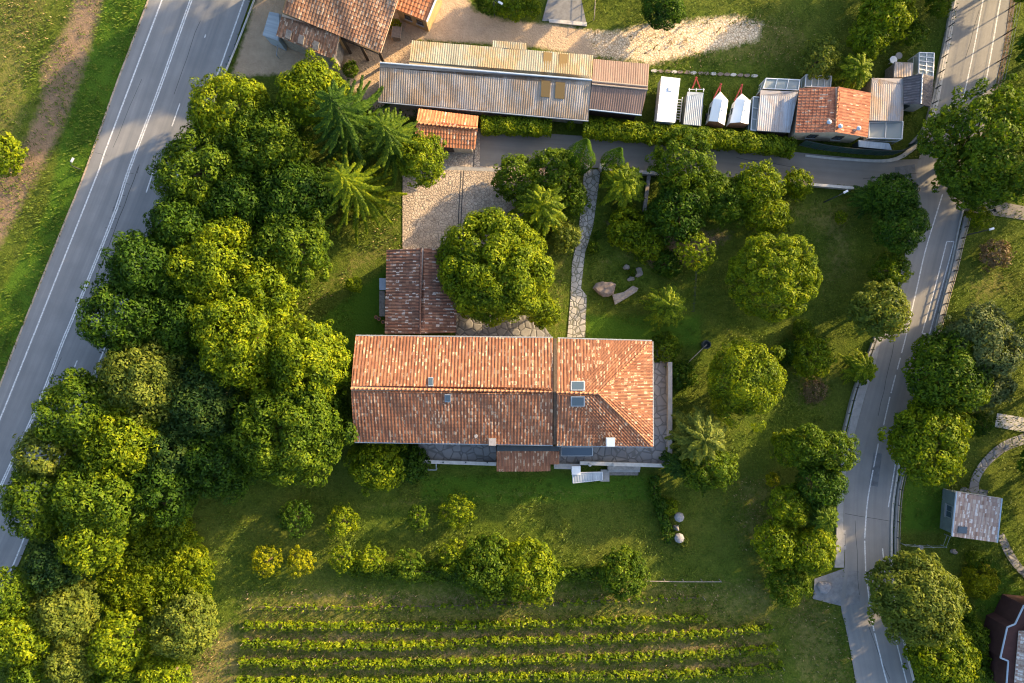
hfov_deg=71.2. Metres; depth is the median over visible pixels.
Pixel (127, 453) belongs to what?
broadleaf tree
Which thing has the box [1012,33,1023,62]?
tree
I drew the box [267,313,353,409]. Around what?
broadleaf tree
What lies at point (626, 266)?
boulder
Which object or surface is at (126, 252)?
broadleaf tree
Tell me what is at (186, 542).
bush
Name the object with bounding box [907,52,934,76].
greenhouse
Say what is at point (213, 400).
broadleaf tree
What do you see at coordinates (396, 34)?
wooden crate
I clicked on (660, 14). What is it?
tree
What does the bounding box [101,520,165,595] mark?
bush
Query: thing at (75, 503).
broadleaf tree
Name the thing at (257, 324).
broadleaf tree
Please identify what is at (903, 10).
tree
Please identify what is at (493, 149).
lane
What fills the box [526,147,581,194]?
tree
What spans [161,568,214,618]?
bush
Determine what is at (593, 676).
vine row
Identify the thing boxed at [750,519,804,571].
tree
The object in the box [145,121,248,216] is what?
broadleaf tree
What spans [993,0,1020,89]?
wire fence
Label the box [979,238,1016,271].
bush
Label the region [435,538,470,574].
fruit tree
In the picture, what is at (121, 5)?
verge grass
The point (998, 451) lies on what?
curved path
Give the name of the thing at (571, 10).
concrete drive
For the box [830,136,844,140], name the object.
window
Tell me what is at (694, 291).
wire fence
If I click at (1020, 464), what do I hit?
tree
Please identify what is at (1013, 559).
curved path
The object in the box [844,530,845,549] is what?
road marking
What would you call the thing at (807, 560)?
tree
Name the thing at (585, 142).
cypress tree
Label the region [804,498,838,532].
tree
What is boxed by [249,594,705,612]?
vine row
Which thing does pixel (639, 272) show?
boulder
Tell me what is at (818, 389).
bush
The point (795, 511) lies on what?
tree
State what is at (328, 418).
broadleaf tree
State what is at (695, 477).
tree
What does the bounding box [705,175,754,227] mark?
tree
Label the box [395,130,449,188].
broadleaf tree
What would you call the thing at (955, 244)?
kerb
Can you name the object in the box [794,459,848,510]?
tree
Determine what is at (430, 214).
courtyard
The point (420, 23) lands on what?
window
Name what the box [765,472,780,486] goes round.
bush
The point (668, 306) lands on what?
palm like tree
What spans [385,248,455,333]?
house wing
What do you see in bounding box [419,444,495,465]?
terrace
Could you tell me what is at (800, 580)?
tree
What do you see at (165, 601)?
bush
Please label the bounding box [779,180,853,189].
garden wall
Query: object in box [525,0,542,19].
bush
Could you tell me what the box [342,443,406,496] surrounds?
tree
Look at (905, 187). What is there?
tree
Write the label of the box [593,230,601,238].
bush
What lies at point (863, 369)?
tree
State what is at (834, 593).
concrete apron
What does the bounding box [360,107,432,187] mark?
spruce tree
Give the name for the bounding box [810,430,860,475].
tree
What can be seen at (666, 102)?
box trailer
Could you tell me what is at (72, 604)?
broadleaf tree
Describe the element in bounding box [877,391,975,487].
tree
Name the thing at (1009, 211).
side road
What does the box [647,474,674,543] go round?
hedge
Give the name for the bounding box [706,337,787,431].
tree
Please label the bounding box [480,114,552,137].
hedge
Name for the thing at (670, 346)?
bush
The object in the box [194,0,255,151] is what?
guardrail
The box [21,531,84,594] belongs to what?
broadleaf tree
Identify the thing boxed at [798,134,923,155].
screen fence
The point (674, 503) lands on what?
bush
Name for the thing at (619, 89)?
brown shed
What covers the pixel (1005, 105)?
tree
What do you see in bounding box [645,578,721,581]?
wire fence
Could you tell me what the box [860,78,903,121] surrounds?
rusty shed
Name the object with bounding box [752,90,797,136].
sheet shed
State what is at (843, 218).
bush
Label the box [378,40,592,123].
long shed
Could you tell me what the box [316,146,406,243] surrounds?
spruce tree
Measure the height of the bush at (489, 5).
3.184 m
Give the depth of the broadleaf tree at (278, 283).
77.13 m
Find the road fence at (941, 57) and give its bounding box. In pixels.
[909,1,957,145]
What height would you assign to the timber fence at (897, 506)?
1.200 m
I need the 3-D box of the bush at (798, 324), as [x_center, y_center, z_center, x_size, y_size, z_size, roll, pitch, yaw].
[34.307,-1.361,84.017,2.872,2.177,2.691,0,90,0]
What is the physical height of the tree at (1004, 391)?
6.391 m
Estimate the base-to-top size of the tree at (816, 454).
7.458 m
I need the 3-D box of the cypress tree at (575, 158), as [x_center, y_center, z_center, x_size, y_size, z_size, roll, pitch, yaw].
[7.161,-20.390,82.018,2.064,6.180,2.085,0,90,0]
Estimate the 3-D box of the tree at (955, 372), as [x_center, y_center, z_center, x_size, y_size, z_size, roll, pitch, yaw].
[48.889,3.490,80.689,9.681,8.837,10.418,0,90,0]
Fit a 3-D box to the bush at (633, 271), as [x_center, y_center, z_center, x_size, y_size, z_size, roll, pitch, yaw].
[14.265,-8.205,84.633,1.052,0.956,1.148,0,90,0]
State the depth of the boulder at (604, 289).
84.33 m
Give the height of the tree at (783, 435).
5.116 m
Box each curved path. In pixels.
[969,433,1023,493]
[998,533,1023,576]
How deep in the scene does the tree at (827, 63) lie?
81.79 m
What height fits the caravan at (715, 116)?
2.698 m
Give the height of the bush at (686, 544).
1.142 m
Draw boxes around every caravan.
[705,83,727,128]
[726,84,750,127]
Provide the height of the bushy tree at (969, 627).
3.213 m
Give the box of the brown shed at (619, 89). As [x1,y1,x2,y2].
[589,59,648,119]
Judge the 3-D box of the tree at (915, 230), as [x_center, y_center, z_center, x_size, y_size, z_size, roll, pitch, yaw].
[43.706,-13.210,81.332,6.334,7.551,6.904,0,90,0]
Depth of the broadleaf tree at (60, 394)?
76.57 m
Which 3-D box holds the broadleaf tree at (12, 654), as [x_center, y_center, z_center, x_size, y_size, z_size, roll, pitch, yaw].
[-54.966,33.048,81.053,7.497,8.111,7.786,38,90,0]
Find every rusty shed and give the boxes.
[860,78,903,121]
[885,62,912,78]
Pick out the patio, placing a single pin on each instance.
(523, 326)
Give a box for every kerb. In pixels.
[0,0,148,385]
[890,463,914,680]
[934,209,964,327]
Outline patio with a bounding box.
[456,313,551,336]
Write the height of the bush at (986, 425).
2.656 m
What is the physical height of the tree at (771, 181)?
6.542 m
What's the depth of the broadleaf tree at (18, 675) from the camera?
79.36 m
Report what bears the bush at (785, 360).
on the ground at (466, 22)
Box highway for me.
[0,0,249,602]
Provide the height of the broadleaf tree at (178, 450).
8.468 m
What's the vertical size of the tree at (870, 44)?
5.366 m
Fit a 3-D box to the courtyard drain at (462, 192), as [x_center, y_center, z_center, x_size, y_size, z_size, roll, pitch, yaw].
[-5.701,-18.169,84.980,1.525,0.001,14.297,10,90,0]
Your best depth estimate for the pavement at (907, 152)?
84.88 m
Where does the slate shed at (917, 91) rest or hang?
on the ground at (466, 22)
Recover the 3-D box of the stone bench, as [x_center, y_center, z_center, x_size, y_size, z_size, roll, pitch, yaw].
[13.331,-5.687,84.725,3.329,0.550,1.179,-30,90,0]
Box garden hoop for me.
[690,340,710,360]
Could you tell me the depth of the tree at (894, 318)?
79.57 m
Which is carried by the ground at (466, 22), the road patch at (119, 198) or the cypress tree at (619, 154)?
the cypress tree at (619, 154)
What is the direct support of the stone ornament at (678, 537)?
on the ground at (466, 22)
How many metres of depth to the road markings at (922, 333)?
84.97 m
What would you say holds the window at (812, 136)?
in the red roof cottage
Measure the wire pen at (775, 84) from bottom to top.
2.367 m
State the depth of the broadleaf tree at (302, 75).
77.36 m
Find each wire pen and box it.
[746,96,758,131]
[756,78,799,95]
[797,74,831,92]
[860,121,903,144]
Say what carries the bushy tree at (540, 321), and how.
on the ground at (466, 22)
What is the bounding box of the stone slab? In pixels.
[601,469,608,481]
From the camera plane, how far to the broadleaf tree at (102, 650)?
79.42 m
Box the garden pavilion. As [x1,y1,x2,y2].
[940,489,1002,542]
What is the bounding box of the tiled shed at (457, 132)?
[415,109,477,153]
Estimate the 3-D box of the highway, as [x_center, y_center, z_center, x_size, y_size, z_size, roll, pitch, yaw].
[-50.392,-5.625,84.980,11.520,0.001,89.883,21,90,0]
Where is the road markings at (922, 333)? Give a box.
[864,0,1000,682]
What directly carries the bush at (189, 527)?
on the ground at (466, 22)
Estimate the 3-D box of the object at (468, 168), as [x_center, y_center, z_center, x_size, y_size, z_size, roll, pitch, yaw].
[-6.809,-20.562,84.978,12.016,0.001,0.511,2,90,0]
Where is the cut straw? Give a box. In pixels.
[589,18,759,59]
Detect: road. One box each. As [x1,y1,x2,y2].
[841,0,1009,682]
[964,202,1023,219]
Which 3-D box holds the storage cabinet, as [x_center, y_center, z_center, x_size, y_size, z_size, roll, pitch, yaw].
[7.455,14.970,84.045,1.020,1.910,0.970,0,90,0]
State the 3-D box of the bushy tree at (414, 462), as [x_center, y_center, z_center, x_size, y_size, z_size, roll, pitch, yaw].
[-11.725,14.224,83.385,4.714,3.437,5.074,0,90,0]
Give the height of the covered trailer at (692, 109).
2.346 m
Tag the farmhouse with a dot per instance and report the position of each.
(507, 390)
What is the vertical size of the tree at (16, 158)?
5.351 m
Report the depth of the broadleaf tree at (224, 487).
78.39 m
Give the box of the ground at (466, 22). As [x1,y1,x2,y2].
[0,0,1023,682]
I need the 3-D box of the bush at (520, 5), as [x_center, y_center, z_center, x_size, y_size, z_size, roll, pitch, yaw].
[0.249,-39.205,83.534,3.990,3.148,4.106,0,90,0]
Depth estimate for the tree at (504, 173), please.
81.07 m
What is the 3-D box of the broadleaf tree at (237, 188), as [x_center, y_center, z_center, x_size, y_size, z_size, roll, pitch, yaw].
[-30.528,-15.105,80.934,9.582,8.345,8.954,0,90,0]
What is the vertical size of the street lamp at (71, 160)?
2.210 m
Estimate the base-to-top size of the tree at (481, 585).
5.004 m
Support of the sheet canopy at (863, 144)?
on the ground at (466, 22)
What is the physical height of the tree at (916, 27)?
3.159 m
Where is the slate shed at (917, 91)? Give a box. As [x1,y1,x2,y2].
[903,73,933,111]
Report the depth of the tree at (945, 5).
82.83 m
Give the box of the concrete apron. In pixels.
[813,569,843,605]
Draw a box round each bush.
[88,560,151,619]
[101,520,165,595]
[117,548,182,625]
[138,499,200,564]
[150,531,217,598]
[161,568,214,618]
[342,60,358,77]
[345,276,362,292]
[389,18,401,29]
[473,0,501,15]
[497,0,530,22]
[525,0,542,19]
[587,241,601,254]
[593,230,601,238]
[605,204,653,251]
[628,217,669,264]
[628,268,636,276]
[651,248,684,279]
[651,331,683,367]
[655,497,670,511]
[664,497,678,515]
[672,359,697,392]
[678,536,689,550]
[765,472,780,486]
[773,338,803,366]
[792,319,816,340]
[799,376,828,403]
[834,210,847,224]
[958,559,1001,600]
[965,551,987,569]
[966,206,994,231]
[968,409,995,437]
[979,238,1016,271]
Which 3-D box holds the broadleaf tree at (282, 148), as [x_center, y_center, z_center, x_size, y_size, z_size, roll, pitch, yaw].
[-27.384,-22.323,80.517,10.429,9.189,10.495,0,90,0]
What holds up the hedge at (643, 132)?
on the ground at (466, 22)
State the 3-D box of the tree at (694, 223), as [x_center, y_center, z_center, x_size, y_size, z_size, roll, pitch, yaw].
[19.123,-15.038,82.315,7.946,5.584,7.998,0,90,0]
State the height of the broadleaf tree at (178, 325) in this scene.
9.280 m
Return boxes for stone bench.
[612,286,637,304]
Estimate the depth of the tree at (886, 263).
81.95 m
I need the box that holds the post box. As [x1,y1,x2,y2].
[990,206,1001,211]
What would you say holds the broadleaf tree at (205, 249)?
on the ground at (466, 22)
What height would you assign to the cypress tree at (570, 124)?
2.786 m
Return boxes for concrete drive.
[542,0,585,21]
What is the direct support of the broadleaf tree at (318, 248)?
on the ground at (466, 22)
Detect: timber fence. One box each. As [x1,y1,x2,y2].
[894,468,906,584]
[934,216,970,332]
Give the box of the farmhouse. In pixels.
[351,335,653,447]
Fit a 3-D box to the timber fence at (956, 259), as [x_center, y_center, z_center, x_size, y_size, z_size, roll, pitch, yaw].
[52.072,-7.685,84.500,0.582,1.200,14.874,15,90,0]
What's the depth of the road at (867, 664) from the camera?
84.98 m
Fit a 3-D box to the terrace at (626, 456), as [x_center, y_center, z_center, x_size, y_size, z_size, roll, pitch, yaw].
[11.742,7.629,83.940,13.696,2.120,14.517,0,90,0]
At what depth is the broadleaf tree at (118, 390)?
76.62 m
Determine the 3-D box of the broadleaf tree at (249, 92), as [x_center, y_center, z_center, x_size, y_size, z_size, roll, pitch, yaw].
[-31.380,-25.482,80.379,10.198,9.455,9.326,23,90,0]
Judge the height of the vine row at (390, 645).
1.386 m
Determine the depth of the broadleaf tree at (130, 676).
80.51 m
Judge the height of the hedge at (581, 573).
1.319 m
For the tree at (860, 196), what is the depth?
82.58 m
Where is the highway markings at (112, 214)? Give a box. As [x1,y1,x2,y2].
[0,0,244,574]
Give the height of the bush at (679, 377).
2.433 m
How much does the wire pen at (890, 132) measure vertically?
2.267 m
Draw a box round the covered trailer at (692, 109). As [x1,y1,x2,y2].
[681,77,704,127]
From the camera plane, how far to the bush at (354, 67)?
83.89 m
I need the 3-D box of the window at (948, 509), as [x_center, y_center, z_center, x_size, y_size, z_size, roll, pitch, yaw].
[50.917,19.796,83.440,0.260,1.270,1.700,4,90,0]
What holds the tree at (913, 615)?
on the ground at (466, 22)
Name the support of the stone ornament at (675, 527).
on the ground at (466, 22)
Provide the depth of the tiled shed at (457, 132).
81.64 m
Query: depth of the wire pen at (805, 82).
82.79 m
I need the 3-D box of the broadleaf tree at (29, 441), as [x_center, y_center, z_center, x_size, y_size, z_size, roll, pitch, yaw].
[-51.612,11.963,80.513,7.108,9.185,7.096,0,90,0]
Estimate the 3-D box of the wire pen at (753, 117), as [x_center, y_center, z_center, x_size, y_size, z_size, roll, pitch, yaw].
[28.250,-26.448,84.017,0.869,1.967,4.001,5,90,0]
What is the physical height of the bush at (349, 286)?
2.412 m
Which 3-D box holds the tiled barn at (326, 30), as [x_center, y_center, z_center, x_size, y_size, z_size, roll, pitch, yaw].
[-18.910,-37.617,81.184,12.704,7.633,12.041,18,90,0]
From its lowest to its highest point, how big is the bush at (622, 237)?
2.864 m
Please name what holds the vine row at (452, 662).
on the ground at (466, 22)
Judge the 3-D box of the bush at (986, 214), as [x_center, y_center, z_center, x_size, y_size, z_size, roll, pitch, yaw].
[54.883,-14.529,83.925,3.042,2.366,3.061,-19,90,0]
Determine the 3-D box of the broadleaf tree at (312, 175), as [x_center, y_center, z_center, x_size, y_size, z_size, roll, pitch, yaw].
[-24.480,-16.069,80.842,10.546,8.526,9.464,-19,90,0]
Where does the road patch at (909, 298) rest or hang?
on the road at (867, 664)
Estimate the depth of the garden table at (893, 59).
84.26 m
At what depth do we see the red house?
81.90 m
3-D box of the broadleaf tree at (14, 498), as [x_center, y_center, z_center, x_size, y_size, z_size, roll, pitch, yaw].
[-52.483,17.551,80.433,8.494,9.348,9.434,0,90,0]
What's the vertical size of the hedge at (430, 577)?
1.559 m
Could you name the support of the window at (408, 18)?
in the ochre barn at (421, 14)
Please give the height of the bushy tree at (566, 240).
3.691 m
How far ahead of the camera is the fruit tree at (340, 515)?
82.76 m
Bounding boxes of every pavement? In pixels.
[805,0,956,162]
[834,337,881,567]
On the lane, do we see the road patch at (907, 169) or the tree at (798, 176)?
the road patch at (907, 169)
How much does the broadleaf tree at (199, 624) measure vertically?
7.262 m
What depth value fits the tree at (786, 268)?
78.16 m
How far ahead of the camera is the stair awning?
83.56 m
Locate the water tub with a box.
[895,52,901,59]
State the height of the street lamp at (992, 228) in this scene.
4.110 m
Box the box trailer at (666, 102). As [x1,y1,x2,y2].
[654,76,679,126]
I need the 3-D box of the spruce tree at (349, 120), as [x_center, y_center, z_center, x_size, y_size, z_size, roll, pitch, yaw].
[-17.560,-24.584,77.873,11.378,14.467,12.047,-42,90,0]
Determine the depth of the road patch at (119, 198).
84.98 m
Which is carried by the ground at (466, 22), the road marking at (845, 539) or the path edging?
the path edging
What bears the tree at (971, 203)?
on the ground at (466, 22)
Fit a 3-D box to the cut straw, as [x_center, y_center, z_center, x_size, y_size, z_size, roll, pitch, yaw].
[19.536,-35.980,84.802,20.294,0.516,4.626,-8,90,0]
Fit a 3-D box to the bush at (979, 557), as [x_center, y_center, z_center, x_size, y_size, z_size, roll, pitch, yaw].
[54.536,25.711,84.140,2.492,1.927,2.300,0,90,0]
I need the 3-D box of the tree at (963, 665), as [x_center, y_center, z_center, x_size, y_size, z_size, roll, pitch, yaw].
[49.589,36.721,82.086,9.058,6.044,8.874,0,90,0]
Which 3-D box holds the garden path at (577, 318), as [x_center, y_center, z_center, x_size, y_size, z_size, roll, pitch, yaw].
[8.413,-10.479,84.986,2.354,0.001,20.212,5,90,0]
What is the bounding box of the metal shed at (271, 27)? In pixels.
[263,12,286,50]
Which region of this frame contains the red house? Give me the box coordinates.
[982,594,1023,682]
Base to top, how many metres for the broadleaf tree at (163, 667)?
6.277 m
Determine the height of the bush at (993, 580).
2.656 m
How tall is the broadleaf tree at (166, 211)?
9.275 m
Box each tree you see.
[0,132,28,177]
[0,461,73,543]
[0,565,41,619]
[0,604,59,672]
[1,654,59,682]
[10,421,76,479]
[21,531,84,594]
[24,577,100,648]
[31,366,126,458]
[42,638,94,682]
[45,444,154,549]
[50,501,134,576]
[74,267,169,363]
[77,402,171,488]
[84,610,151,677]
[89,658,142,682]
[90,335,199,429]
[96,229,191,305]
[121,444,207,528]
[128,281,223,371]
[132,403,211,485]
[135,655,192,682]
[143,194,217,253]
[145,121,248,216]
[145,587,219,660]
[153,349,252,445]
[159,210,275,325]
[176,408,261,505]
[183,283,299,397]
[185,66,274,154]
[200,168,277,243]
[218,98,312,181]
[218,368,358,487]
[231,245,307,319]
[244,199,333,291]
[245,154,342,236]
[251,545,283,579]
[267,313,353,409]
[273,48,349,130]
[275,499,314,538]
[284,544,316,578]
[306,75,405,180]
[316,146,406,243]
[325,502,361,538]
[327,541,359,573]
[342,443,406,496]
[355,541,388,573]
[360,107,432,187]
[390,547,425,579]
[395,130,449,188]
[397,444,430,484]
[402,504,430,532]
[434,206,554,327]
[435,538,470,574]
[437,491,477,531]
[452,531,517,605]
[491,153,543,207]
[493,536,565,606]
[506,182,573,239]
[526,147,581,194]
[526,293,562,329]
[547,218,582,252]
[559,179,591,219]
[566,120,574,130]
[566,138,595,176]
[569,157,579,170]
[598,162,646,209]
[598,544,650,601]
[600,147,624,174]
[638,284,686,330]
[640,0,686,30]
[644,175,710,244]
[645,125,716,192]
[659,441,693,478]
[664,403,726,467]
[673,230,717,274]
[681,447,739,497]
[682,169,735,220]
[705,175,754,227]
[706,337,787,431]
[725,231,822,322]
[734,159,786,209]
[739,193,793,237]
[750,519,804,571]
[761,482,811,528]
[764,556,812,610]
[769,428,809,467]
[779,166,813,202]
[781,423,836,468]
[784,527,840,578]
[789,332,838,379]
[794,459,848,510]
[796,33,844,79]
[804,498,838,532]
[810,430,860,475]
[832,52,873,90]
[838,348,878,385]
[844,180,889,218]
[845,278,913,342]
[846,14,892,60]
[856,0,918,48]
[863,171,919,214]
[864,548,971,648]
[866,248,914,289]
[871,195,931,254]
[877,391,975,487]
[898,17,929,49]
[900,327,994,417]
[902,625,984,682]
[916,73,1023,208]
[923,0,954,18]
[931,132,1011,211]
[936,300,1023,383]
[952,615,990,654]
[955,372,1017,414]
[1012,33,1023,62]
[1016,450,1023,471]
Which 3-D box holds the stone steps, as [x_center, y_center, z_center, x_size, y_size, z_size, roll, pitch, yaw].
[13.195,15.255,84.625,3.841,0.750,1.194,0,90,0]
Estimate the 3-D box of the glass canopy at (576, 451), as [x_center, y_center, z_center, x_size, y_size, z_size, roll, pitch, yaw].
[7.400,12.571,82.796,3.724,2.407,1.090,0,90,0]
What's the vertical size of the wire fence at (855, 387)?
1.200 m
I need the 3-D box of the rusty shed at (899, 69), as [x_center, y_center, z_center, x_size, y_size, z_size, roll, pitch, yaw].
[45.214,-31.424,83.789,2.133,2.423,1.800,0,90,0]
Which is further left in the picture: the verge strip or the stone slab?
the stone slab
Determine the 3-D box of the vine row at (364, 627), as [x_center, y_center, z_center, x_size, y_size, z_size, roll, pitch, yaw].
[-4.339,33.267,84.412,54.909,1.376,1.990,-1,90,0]
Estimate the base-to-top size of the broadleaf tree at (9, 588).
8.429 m
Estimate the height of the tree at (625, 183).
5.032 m
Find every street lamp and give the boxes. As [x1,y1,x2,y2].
[70,157,80,169]
[823,190,847,202]
[965,227,993,235]
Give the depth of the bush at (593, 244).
84.09 m
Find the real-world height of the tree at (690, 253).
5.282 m
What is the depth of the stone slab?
84.70 m
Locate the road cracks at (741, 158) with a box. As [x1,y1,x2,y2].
[113,12,978,678]
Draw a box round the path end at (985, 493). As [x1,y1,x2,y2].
[960,487,987,495]
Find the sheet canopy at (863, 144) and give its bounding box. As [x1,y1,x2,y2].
[852,140,891,149]
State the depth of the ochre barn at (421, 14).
81.33 m
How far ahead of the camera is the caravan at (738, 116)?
82.75 m
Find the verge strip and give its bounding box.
[983,0,1014,136]
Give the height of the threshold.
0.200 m
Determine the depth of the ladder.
84.66 m
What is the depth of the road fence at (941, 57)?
84.65 m
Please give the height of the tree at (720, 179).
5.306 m
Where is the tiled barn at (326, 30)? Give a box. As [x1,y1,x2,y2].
[276,0,397,69]
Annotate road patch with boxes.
[112,184,126,210]
[869,453,881,486]
[895,164,916,179]
[903,295,912,312]
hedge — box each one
[336,554,484,586]
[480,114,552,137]
[556,565,603,582]
[581,117,796,159]
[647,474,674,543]
[961,604,994,682]
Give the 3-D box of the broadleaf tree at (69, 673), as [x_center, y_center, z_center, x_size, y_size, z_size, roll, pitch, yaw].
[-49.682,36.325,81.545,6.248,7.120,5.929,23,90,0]
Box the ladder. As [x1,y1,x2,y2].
[675,97,682,121]
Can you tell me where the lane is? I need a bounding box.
[477,128,918,191]
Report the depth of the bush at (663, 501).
83.90 m
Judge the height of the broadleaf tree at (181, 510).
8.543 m
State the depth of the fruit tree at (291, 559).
82.78 m
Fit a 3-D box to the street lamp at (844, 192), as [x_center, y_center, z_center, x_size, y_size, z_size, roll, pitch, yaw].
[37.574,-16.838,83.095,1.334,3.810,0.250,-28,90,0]
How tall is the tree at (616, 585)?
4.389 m
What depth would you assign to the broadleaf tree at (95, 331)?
76.58 m
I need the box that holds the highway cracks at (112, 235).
[37,153,138,413]
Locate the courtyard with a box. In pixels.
[403,130,574,250]
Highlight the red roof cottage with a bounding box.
[788,86,870,142]
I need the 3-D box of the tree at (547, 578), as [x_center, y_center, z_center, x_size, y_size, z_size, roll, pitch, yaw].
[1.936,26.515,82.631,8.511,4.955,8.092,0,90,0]
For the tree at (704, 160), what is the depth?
80.52 m
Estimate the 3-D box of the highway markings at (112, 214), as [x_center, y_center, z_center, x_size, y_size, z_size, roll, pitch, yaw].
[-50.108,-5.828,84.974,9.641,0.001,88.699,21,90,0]
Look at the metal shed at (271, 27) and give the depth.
82.10 m
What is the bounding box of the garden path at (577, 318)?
[567,169,599,336]
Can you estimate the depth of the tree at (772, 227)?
81.10 m
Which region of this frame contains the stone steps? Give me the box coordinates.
[607,466,639,474]
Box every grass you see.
[0,0,143,369]
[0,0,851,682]
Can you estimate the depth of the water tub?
84.46 m
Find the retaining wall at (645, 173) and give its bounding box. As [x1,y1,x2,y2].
[600,168,664,175]
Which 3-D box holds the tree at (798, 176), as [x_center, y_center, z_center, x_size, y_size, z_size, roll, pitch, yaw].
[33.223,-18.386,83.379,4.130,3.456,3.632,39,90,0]
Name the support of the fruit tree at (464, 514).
on the ground at (466, 22)
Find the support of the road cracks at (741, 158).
on the road at (867, 664)
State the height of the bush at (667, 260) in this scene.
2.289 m
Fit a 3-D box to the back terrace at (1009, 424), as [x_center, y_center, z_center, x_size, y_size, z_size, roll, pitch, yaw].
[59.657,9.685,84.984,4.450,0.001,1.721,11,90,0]
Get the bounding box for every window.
[404,14,412,22]
[416,19,423,26]
[805,134,818,139]
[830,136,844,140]
[944,503,952,518]
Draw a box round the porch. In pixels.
[497,444,558,471]
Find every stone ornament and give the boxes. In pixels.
[673,525,678,530]
[674,512,683,521]
[674,533,683,542]
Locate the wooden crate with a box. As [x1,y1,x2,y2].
[391,26,401,40]
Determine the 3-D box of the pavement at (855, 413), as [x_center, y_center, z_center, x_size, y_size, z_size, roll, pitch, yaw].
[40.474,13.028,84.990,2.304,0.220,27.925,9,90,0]
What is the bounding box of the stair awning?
[572,471,602,482]
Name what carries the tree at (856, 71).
on the ground at (466, 22)
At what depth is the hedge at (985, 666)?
83.56 m
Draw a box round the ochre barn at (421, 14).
[396,0,441,31]
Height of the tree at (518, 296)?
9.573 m
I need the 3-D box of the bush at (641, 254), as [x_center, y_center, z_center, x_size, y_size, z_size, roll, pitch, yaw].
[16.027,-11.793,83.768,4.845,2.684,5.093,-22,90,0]
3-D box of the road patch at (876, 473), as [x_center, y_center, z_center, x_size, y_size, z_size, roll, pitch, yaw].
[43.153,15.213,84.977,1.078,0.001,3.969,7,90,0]
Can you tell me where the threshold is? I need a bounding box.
[548,19,586,26]
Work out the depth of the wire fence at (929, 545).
84.01 m
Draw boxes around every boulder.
[593,281,615,296]
[623,264,629,269]
[635,267,642,276]
[817,582,831,593]
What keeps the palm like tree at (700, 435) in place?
on the ground at (466, 22)
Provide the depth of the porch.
80.69 m
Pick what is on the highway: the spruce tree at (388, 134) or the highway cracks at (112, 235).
the highway cracks at (112, 235)
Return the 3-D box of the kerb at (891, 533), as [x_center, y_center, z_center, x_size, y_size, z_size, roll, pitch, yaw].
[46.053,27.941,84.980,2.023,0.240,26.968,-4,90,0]
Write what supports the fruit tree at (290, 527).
on the ground at (466, 22)
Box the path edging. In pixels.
[642,174,650,211]
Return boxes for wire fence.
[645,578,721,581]
[692,271,696,311]
[839,337,877,444]
[901,534,950,547]
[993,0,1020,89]
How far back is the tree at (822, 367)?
82.50 m
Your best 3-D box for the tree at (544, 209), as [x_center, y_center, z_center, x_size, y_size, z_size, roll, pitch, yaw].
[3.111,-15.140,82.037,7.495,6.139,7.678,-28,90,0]
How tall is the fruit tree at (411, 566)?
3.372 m
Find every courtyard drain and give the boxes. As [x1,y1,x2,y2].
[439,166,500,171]
[458,149,474,226]
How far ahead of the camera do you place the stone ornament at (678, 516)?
83.80 m
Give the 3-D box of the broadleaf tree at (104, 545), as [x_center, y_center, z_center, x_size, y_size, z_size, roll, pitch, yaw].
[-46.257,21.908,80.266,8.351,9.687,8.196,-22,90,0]
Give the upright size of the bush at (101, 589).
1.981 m
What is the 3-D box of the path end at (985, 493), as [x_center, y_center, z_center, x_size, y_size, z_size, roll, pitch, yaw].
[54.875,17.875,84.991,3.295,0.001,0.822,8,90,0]
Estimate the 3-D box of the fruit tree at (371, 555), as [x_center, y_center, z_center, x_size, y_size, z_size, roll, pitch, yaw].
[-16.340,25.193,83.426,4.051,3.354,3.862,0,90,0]
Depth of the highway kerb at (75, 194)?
84.97 m
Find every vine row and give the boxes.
[235,660,784,682]
[237,642,778,670]
[240,622,773,653]
[242,612,708,633]
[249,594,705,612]
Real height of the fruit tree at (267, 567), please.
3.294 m
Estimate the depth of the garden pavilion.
82.07 m
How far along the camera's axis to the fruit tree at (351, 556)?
82.81 m
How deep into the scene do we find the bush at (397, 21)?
84.11 m
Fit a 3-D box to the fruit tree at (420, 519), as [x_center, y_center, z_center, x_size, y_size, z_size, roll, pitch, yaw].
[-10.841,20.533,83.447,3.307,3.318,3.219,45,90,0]
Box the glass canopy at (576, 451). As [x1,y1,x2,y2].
[560,447,592,455]
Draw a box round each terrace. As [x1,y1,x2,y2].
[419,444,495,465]
[554,346,671,468]
[995,413,1023,431]
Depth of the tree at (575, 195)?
81.85 m
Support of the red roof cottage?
on the ground at (466, 22)
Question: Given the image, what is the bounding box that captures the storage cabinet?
[571,466,580,474]

